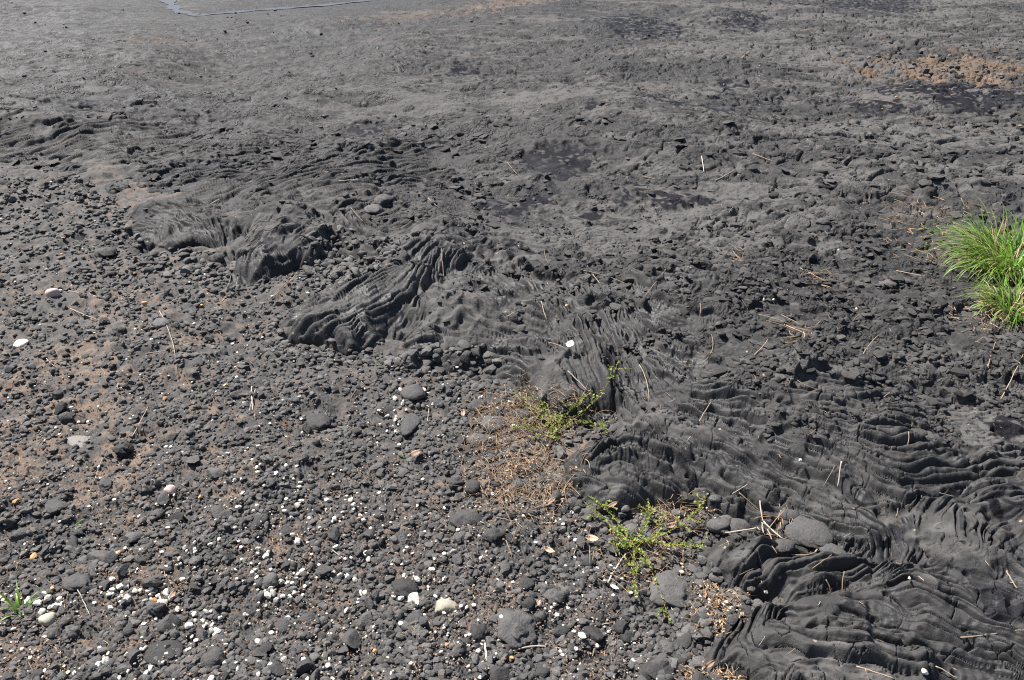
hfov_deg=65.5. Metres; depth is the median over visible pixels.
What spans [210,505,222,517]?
pitch clod
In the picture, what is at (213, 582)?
pitch clod
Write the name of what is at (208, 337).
pitch clod
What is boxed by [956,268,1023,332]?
grass tuft
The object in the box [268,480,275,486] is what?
pitch clod
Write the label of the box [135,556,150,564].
pitch clod
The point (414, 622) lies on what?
pitch clod
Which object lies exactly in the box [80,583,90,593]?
pitch clod
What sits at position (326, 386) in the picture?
pitch clod
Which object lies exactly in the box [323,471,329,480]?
pitch clod
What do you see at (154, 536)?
pitch clod
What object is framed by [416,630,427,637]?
pitch clod
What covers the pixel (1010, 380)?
dry stalk
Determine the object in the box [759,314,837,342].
straw bunch
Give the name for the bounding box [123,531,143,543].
pitch clod
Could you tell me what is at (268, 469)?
pitch clod
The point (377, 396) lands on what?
pitch clod
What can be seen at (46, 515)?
pitch clod
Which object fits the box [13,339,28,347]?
pale stone
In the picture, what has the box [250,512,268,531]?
pitch clod
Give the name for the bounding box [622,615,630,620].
pitch clod
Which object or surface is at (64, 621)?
pitch clod
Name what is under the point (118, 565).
pitch clod
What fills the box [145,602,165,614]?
pitch clod
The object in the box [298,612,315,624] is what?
pitch clod
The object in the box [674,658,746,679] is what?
leaf litter
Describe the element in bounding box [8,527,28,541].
rock
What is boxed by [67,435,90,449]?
grey slab
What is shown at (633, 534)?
pitch clod
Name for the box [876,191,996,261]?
dry straw
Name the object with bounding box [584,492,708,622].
creeping plant
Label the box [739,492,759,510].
dry stalk
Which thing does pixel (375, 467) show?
pitch clod
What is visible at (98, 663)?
white pebble
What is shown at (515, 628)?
pitch clod
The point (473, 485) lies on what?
pitch clod
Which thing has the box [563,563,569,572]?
pitch clod
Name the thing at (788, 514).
rock
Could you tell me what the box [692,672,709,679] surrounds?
pitch clod
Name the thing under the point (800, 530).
stone
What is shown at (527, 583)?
pitch clod
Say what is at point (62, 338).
pitch clod
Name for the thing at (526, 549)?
pitch clod
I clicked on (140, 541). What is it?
pitch clod
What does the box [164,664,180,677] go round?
pitch clod
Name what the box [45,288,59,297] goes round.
pink stone
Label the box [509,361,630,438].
creeping plant
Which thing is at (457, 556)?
pitch clod
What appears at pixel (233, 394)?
pitch clod
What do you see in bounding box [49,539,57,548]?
pitch clod
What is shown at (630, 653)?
pitch clod
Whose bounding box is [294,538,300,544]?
white pebble
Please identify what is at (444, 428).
pitch clod
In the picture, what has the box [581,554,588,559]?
pitch clod
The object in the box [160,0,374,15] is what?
water
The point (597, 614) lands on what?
pitch clod
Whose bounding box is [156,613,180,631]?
rock
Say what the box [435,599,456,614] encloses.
cream stone
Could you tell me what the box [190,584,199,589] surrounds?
pitch clod
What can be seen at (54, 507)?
rock
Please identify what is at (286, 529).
pitch clod
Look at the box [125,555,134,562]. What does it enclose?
grey stone
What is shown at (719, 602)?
leaf litter
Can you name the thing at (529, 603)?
pitch clod
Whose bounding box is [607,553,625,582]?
dry stalk
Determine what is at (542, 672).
pitch clod
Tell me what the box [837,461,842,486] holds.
dry stalk
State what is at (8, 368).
pitch clod
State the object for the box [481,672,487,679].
pitch clod
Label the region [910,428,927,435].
pitch clod
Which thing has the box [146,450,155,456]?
pitch clod
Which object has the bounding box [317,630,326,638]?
pitch clod
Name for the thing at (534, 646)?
dry stalk
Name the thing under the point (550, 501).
dead leaf
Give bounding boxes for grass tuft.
[0,582,43,620]
[913,199,1023,287]
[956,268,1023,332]
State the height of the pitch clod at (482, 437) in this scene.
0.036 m
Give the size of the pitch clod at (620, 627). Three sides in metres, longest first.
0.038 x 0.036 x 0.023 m
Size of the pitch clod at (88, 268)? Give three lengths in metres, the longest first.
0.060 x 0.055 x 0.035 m
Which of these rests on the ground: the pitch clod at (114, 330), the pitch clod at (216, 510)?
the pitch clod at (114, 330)
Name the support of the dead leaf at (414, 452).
on the ground
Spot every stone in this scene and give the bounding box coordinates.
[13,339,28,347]
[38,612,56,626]
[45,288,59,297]
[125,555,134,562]
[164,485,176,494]
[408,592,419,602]
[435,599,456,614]
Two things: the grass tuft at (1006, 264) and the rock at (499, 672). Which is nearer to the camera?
the rock at (499, 672)
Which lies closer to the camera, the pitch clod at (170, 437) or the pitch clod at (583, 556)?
the pitch clod at (583, 556)
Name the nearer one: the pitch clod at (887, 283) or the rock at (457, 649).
the rock at (457, 649)
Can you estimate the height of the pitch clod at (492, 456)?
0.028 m
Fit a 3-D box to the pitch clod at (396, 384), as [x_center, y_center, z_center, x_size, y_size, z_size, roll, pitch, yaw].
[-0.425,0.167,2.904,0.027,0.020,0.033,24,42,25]
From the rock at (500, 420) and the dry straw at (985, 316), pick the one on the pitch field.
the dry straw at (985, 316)
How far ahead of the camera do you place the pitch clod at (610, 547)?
2.16 m
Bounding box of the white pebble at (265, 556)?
[262,553,268,558]
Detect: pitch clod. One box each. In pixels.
[0,619,10,625]
[2,517,18,527]
[4,366,14,371]
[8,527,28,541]
[9,275,28,281]
[10,310,16,316]
[31,669,43,679]
[40,544,50,556]
[43,513,52,518]
[44,202,52,206]
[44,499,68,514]
[46,664,58,670]
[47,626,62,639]
[48,446,58,452]
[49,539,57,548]
[52,389,62,398]
[54,401,67,414]
[57,412,72,423]
[58,614,73,626]
[59,336,66,341]
[61,573,90,590]
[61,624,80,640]
[63,545,72,552]
[66,536,77,549]
[74,528,83,535]
[76,266,90,272]
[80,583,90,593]
[86,550,108,559]
[94,247,116,258]
[98,477,112,491]
[99,317,108,323]
[99,580,110,590]
[101,550,118,564]
[108,271,115,275]
[109,327,124,335]
[112,442,134,456]
[114,562,122,567]
[116,563,131,575]
[116,662,131,673]
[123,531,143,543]
[123,627,133,636]
[126,647,141,663]
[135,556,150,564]
[138,538,149,545]
[140,575,161,587]
[144,639,183,666]
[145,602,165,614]
[146,278,155,284]
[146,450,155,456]
[148,317,153,324]
[150,508,165,518]
[150,533,159,538]
[151,318,171,328]
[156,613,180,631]
[157,490,168,504]
[158,659,165,668]
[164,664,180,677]
[166,433,177,441]
[168,512,183,521]
[184,428,194,434]
[185,656,194,663]
[186,455,198,463]
[188,357,202,366]
[188,555,203,564]
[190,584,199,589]
[196,626,207,640]
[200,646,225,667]
[204,334,213,340]
[207,467,223,477]
[208,253,223,262]
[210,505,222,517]
[210,577,216,585]
[218,510,231,518]
[221,551,233,558]
[228,580,235,590]
[230,391,239,397]
[237,364,249,369]
[238,585,246,593]
[239,400,249,408]
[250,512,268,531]
[252,647,264,656]
[258,391,264,398]
[259,641,273,652]
[262,572,277,588]
[265,467,272,473]
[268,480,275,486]
[270,661,284,675]
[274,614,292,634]
[280,560,290,569]
[281,524,292,535]
[283,391,291,395]
[285,588,292,595]
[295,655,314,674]
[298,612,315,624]
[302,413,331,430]
[302,422,310,433]
[309,539,316,545]
[310,669,320,679]
[311,487,320,497]
[315,564,333,576]
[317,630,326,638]
[323,383,329,389]
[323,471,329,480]
[324,546,333,551]
[328,526,339,540]
[330,385,337,390]
[337,644,348,653]
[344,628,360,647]
[351,428,361,434]
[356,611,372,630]
[362,528,376,538]
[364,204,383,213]
[364,598,374,609]
[369,462,383,472]
[372,589,382,602]
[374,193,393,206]
[374,392,380,400]
[375,467,384,476]
[384,672,395,679]
[388,524,399,531]
[391,382,398,387]
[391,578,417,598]
[392,545,399,551]
[396,468,409,477]
[399,219,410,225]
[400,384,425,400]
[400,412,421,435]
[405,611,422,623]
[409,618,418,625]
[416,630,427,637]
[419,616,427,626]
[428,677,445,679]
[441,426,448,431]
[445,380,458,385]
[449,476,464,490]
[449,509,482,528]
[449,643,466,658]
[451,612,463,618]
[452,553,462,564]
[453,565,459,572]
[454,530,465,543]
[456,436,465,443]
[464,479,480,493]
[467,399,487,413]
[467,433,487,445]
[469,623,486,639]
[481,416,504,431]
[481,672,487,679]
[482,528,502,542]
[485,454,498,459]
[487,480,499,489]
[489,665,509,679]
[492,607,538,649]
[500,559,510,574]
[509,538,517,545]
[511,478,525,490]
[515,409,530,419]
[518,577,534,590]
[522,597,535,609]
[523,543,529,553]
[524,463,539,473]
[526,527,532,534]
[527,521,537,530]
[532,654,544,661]
[533,611,545,621]
[535,666,548,678]
[543,588,566,604]
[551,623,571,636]
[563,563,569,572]
[575,414,592,426]
[576,537,585,547]
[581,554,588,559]
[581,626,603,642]
[582,556,596,566]
[585,505,596,515]
[592,610,605,622]
[598,562,607,570]
[598,655,610,660]
[607,542,625,554]
[613,620,627,633]
[619,629,634,643]
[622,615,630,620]
[624,530,637,537]
[626,650,638,657]
[631,646,639,652]
[636,675,646,679]
[638,657,677,679]
[649,570,692,608]
[680,610,688,618]
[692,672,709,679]
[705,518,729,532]
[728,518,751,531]
[774,539,795,552]
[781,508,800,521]
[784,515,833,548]
[815,218,830,224]
[819,543,847,554]
[878,279,897,287]
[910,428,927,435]
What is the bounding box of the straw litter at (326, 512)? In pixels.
[0,44,1021,679]
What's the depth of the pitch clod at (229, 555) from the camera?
2.15 m
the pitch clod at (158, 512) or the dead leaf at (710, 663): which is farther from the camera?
the pitch clod at (158, 512)
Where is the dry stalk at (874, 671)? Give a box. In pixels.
[856,666,894,678]
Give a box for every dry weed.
[455,384,591,542]
[466,372,609,443]
[578,507,695,595]
[641,488,720,538]
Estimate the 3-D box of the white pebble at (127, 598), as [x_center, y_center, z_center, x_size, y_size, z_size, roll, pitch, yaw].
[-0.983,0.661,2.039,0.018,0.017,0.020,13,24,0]
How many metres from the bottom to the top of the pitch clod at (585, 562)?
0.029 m
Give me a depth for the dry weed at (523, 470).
2.46 m
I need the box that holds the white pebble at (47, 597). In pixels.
[44,595,51,600]
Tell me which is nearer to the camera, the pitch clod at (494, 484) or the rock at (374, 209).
the pitch clod at (494, 484)
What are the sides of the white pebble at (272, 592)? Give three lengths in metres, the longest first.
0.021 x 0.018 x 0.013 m
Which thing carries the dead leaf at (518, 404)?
on the ground
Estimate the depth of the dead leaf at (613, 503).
2.27 m
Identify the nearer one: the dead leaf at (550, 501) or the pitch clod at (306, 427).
the dead leaf at (550, 501)
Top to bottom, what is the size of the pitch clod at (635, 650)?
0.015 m
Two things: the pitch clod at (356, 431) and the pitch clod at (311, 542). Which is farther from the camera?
the pitch clod at (356, 431)
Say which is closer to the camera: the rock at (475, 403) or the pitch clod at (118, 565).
the pitch clod at (118, 565)
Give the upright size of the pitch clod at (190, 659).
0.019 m
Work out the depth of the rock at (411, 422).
2.70 m
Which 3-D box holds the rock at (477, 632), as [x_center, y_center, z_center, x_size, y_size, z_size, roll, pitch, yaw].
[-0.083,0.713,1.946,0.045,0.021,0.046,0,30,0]
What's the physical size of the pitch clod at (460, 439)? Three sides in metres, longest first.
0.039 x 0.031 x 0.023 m
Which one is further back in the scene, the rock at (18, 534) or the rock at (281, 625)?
the rock at (18, 534)
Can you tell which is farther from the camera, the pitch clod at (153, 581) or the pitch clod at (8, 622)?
the pitch clod at (153, 581)
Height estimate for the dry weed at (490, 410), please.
0.129 m
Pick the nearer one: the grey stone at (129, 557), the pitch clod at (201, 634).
the pitch clod at (201, 634)
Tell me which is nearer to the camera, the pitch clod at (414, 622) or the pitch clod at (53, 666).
the pitch clod at (53, 666)
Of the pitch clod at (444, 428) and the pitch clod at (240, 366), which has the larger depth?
the pitch clod at (240, 366)
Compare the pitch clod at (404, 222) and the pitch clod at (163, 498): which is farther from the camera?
the pitch clod at (404, 222)
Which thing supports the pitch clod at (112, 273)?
on the ground
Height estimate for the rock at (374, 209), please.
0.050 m
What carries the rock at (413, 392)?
on the ground
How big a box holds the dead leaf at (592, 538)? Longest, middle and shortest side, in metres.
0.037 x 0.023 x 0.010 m
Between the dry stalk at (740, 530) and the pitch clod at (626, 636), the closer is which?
the pitch clod at (626, 636)
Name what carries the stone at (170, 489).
on the ground
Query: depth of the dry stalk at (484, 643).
1.91 m
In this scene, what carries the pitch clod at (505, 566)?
on the ground
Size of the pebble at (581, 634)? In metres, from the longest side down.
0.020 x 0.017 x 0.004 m
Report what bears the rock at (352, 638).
on the ground
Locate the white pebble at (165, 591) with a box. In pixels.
[163,588,168,594]
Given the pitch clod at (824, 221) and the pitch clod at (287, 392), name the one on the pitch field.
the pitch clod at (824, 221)
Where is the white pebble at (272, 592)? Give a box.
[270,589,275,596]
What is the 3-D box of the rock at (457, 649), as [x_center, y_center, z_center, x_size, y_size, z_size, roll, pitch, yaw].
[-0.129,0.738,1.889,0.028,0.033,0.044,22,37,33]
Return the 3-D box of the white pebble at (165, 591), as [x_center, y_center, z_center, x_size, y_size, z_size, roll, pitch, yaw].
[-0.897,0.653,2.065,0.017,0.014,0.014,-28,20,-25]
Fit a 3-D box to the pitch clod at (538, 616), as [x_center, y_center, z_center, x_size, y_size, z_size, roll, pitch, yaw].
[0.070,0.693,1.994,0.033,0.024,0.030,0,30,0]
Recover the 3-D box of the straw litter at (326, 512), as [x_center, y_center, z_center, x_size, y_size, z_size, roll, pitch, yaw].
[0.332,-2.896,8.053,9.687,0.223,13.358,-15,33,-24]
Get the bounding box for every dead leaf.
[169,590,175,597]
[410,449,421,455]
[513,400,523,407]
[544,496,556,505]
[544,546,554,552]
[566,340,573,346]
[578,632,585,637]
[585,535,598,541]
[607,501,617,507]
[664,522,677,527]
[705,659,715,668]
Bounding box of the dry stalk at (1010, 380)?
[1001,355,1022,398]
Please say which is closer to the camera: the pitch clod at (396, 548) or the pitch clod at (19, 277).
the pitch clod at (396, 548)
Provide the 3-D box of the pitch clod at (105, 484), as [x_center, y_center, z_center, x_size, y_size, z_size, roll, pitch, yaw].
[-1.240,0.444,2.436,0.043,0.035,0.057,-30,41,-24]
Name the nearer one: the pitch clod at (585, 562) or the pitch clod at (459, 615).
the pitch clod at (459, 615)
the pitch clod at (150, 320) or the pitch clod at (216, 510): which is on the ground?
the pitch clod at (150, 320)
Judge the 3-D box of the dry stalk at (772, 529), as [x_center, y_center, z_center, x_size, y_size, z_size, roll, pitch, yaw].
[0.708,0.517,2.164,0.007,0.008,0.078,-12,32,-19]
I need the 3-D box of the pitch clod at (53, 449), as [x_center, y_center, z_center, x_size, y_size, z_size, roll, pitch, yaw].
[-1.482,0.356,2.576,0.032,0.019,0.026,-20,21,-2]
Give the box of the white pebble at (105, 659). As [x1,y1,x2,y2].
[102,656,108,664]
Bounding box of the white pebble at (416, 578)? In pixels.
[414,576,420,582]
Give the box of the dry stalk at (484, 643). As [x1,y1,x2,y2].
[483,639,486,659]
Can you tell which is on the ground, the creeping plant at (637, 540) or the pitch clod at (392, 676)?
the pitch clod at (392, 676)
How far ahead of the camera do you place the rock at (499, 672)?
1.85 m
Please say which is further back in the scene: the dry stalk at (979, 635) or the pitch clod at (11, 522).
the pitch clod at (11, 522)
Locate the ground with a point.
(100, 173)
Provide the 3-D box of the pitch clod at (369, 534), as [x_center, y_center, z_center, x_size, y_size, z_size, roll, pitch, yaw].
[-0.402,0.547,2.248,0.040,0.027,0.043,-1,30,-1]
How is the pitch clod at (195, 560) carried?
on the ground
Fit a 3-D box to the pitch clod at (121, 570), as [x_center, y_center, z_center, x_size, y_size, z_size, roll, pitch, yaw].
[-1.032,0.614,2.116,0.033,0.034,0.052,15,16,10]
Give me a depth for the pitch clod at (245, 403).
2.76 m
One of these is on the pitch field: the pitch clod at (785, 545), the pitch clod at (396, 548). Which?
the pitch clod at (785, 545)
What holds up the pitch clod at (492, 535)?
on the ground
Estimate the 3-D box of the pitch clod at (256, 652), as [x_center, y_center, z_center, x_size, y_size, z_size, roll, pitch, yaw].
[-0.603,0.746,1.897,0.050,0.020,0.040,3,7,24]
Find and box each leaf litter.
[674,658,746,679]
[680,579,755,635]
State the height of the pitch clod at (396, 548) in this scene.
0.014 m
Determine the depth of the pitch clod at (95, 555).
2.17 m
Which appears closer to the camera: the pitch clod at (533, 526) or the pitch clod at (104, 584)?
the pitch clod at (104, 584)
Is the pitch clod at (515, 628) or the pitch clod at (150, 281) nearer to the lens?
the pitch clod at (515, 628)
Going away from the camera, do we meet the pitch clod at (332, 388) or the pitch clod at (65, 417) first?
the pitch clod at (65, 417)
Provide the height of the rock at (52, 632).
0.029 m
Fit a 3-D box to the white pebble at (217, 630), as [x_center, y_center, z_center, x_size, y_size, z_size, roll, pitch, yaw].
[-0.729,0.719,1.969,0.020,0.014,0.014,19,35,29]
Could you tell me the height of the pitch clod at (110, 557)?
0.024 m
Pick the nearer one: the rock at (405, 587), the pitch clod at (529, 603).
the pitch clod at (529, 603)
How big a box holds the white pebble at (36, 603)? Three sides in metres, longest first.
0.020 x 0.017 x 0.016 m
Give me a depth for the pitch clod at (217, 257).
3.86 m
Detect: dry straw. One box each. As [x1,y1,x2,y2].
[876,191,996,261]
[947,290,1023,339]
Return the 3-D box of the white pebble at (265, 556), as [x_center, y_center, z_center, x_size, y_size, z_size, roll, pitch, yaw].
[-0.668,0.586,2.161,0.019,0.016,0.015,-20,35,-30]
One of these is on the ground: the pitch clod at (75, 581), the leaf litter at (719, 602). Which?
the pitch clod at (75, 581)
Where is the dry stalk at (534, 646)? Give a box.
[513,645,563,650]
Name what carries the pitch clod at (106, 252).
on the ground
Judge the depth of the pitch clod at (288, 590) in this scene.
2.07 m
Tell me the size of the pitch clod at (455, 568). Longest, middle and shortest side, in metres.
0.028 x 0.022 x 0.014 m
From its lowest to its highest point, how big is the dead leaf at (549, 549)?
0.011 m
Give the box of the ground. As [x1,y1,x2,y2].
[0,149,784,679]
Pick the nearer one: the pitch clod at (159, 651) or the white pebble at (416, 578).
the pitch clod at (159, 651)
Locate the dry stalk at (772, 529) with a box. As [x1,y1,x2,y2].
[763,521,782,538]
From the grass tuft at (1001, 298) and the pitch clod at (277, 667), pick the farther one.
the grass tuft at (1001, 298)
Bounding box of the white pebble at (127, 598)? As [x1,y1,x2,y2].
[123,595,130,601]
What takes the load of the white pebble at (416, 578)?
on the ground
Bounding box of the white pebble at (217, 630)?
[214,627,220,633]
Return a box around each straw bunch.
[719,247,751,261]
[734,504,789,554]
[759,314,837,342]
[800,266,840,290]
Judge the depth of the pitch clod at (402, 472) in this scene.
2.48 m
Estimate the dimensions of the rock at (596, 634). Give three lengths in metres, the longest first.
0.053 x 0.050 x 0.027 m
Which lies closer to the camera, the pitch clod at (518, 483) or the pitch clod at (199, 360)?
the pitch clod at (518, 483)
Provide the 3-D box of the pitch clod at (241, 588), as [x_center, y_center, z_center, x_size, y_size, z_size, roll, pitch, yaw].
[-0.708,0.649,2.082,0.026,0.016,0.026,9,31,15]
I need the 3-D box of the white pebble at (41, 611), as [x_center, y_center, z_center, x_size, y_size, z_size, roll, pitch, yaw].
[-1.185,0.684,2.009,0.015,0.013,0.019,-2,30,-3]
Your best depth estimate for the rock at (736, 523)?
2.25 m
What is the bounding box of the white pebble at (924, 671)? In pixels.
[921,668,927,674]
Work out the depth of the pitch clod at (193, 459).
2.48 m
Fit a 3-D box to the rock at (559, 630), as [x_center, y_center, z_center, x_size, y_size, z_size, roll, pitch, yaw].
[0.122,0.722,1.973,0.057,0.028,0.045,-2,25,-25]
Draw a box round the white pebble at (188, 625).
[185,622,192,628]
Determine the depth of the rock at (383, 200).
4.35 m
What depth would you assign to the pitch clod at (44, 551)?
2.20 m
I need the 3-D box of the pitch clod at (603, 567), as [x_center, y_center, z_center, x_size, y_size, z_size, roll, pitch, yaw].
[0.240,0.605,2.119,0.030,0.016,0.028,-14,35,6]
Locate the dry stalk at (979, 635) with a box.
[960,629,1023,637]
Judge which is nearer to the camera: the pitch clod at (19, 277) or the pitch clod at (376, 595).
the pitch clod at (376, 595)
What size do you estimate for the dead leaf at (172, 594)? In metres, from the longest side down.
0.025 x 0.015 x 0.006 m
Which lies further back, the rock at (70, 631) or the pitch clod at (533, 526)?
the pitch clod at (533, 526)
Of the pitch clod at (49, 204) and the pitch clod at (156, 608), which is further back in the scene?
the pitch clod at (49, 204)
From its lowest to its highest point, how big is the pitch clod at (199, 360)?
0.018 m
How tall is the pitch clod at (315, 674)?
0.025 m
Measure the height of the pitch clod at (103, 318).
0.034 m
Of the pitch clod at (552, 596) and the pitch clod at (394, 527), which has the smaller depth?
the pitch clod at (552, 596)
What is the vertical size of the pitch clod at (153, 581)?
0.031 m
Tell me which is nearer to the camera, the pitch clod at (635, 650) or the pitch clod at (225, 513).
the pitch clod at (635, 650)
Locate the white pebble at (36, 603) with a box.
[33,600,41,605]
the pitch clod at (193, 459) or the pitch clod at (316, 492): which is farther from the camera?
the pitch clod at (193, 459)
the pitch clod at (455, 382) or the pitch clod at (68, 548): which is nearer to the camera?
the pitch clod at (68, 548)
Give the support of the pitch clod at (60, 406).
on the ground
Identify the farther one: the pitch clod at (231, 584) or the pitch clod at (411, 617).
the pitch clod at (231, 584)
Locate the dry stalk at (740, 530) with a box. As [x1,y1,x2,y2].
[725,527,755,532]
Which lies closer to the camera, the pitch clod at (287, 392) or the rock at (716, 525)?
the rock at (716, 525)
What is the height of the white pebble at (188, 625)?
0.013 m
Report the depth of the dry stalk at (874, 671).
1.70 m
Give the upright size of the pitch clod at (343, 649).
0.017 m
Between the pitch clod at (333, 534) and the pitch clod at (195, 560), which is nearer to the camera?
the pitch clod at (195, 560)
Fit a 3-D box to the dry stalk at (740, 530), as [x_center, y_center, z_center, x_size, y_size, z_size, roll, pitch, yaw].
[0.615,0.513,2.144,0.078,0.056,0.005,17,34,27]
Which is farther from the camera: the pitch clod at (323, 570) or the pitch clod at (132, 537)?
the pitch clod at (132, 537)
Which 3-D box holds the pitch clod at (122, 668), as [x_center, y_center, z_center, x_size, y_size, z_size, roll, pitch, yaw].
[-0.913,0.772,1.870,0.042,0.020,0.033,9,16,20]
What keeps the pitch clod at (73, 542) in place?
on the ground
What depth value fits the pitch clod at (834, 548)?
2.09 m
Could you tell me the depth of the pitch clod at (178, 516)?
2.27 m
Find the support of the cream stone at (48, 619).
on the ground
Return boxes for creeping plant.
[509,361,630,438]
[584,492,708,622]
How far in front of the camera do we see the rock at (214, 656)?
1.87 m
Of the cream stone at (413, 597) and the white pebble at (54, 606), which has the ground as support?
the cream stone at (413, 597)
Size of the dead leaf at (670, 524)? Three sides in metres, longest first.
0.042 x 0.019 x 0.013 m
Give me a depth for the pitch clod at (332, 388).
2.87 m
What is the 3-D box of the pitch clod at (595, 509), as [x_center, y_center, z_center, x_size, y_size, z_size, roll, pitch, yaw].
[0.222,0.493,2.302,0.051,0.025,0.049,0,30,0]
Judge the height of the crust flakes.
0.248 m
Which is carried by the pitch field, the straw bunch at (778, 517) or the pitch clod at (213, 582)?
the straw bunch at (778, 517)
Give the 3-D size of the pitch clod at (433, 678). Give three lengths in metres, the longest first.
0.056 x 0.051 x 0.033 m
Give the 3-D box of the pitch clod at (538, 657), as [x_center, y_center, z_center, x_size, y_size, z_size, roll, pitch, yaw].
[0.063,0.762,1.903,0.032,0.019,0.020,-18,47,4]
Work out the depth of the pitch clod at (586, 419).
2.70 m
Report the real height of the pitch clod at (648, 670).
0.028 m
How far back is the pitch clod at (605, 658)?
1.90 m
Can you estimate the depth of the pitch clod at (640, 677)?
1.83 m
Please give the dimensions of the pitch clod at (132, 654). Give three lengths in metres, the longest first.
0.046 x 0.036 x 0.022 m
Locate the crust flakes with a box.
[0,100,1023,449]
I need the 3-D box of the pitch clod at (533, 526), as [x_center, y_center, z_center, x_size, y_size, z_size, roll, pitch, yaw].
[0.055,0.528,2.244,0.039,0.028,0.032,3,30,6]
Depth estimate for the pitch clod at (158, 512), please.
2.30 m
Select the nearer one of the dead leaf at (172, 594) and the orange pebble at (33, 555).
the dead leaf at (172, 594)
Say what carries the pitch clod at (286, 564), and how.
on the ground
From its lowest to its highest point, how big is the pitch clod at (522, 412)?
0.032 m
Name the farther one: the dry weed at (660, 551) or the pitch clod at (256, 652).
the dry weed at (660, 551)
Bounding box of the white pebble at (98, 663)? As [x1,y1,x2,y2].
[95,661,101,666]
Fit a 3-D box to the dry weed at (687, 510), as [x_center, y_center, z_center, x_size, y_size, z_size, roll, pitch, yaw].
[0.485,0.480,2.291,0.253,0.060,0.209,-24,38,-35]
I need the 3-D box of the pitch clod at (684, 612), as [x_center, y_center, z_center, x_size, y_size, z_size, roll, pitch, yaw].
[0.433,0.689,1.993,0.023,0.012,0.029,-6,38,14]
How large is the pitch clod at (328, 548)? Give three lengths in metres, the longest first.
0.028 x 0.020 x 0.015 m
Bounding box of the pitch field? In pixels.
[0,0,1023,679]
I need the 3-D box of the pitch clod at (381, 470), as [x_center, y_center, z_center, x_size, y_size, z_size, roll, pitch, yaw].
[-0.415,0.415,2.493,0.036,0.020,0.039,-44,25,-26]
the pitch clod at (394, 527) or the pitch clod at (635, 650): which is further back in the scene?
the pitch clod at (394, 527)
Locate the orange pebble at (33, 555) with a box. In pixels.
[30,552,36,558]
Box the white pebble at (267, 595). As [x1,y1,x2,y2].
[264,591,270,598]
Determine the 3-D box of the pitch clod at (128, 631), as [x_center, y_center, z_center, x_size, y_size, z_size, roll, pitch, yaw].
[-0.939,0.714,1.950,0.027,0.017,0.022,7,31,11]
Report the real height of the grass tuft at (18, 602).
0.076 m
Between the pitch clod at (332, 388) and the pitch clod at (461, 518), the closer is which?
the pitch clod at (461, 518)
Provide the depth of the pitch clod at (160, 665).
1.86 m
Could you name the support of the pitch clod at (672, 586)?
on the ground
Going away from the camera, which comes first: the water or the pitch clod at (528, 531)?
the pitch clod at (528, 531)
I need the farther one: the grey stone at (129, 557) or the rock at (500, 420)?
the rock at (500, 420)
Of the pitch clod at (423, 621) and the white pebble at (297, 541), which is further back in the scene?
the white pebble at (297, 541)
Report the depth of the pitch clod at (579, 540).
2.17 m
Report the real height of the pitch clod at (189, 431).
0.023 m
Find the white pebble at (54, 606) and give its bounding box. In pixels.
[51,603,56,608]
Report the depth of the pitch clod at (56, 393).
2.84 m
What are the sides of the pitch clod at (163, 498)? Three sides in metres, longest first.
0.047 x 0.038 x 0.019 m
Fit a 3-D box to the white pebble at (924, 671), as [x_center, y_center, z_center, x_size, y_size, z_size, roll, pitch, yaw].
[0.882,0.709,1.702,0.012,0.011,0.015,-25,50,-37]
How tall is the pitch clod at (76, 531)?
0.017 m
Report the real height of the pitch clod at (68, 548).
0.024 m
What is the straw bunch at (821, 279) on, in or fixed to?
on the pitch field
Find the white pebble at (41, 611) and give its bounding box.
[38,608,45,614]
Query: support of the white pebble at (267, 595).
on the ground
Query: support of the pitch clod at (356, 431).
on the ground
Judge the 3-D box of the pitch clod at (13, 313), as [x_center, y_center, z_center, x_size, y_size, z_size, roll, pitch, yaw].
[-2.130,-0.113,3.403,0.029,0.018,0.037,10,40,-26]
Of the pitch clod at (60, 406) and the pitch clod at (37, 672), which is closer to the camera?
the pitch clod at (37, 672)
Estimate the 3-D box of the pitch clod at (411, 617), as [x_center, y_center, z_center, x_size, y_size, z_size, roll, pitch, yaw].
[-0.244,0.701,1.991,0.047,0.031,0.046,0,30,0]
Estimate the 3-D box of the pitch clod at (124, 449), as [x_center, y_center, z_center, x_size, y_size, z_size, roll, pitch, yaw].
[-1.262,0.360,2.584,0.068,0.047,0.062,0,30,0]
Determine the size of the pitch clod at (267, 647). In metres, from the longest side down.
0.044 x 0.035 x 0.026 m
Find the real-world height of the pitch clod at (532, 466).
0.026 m
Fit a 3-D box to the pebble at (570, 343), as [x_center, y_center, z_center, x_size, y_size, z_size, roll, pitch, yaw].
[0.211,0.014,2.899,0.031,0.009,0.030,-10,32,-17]
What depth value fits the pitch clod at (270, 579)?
2.08 m
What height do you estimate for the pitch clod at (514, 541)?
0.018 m

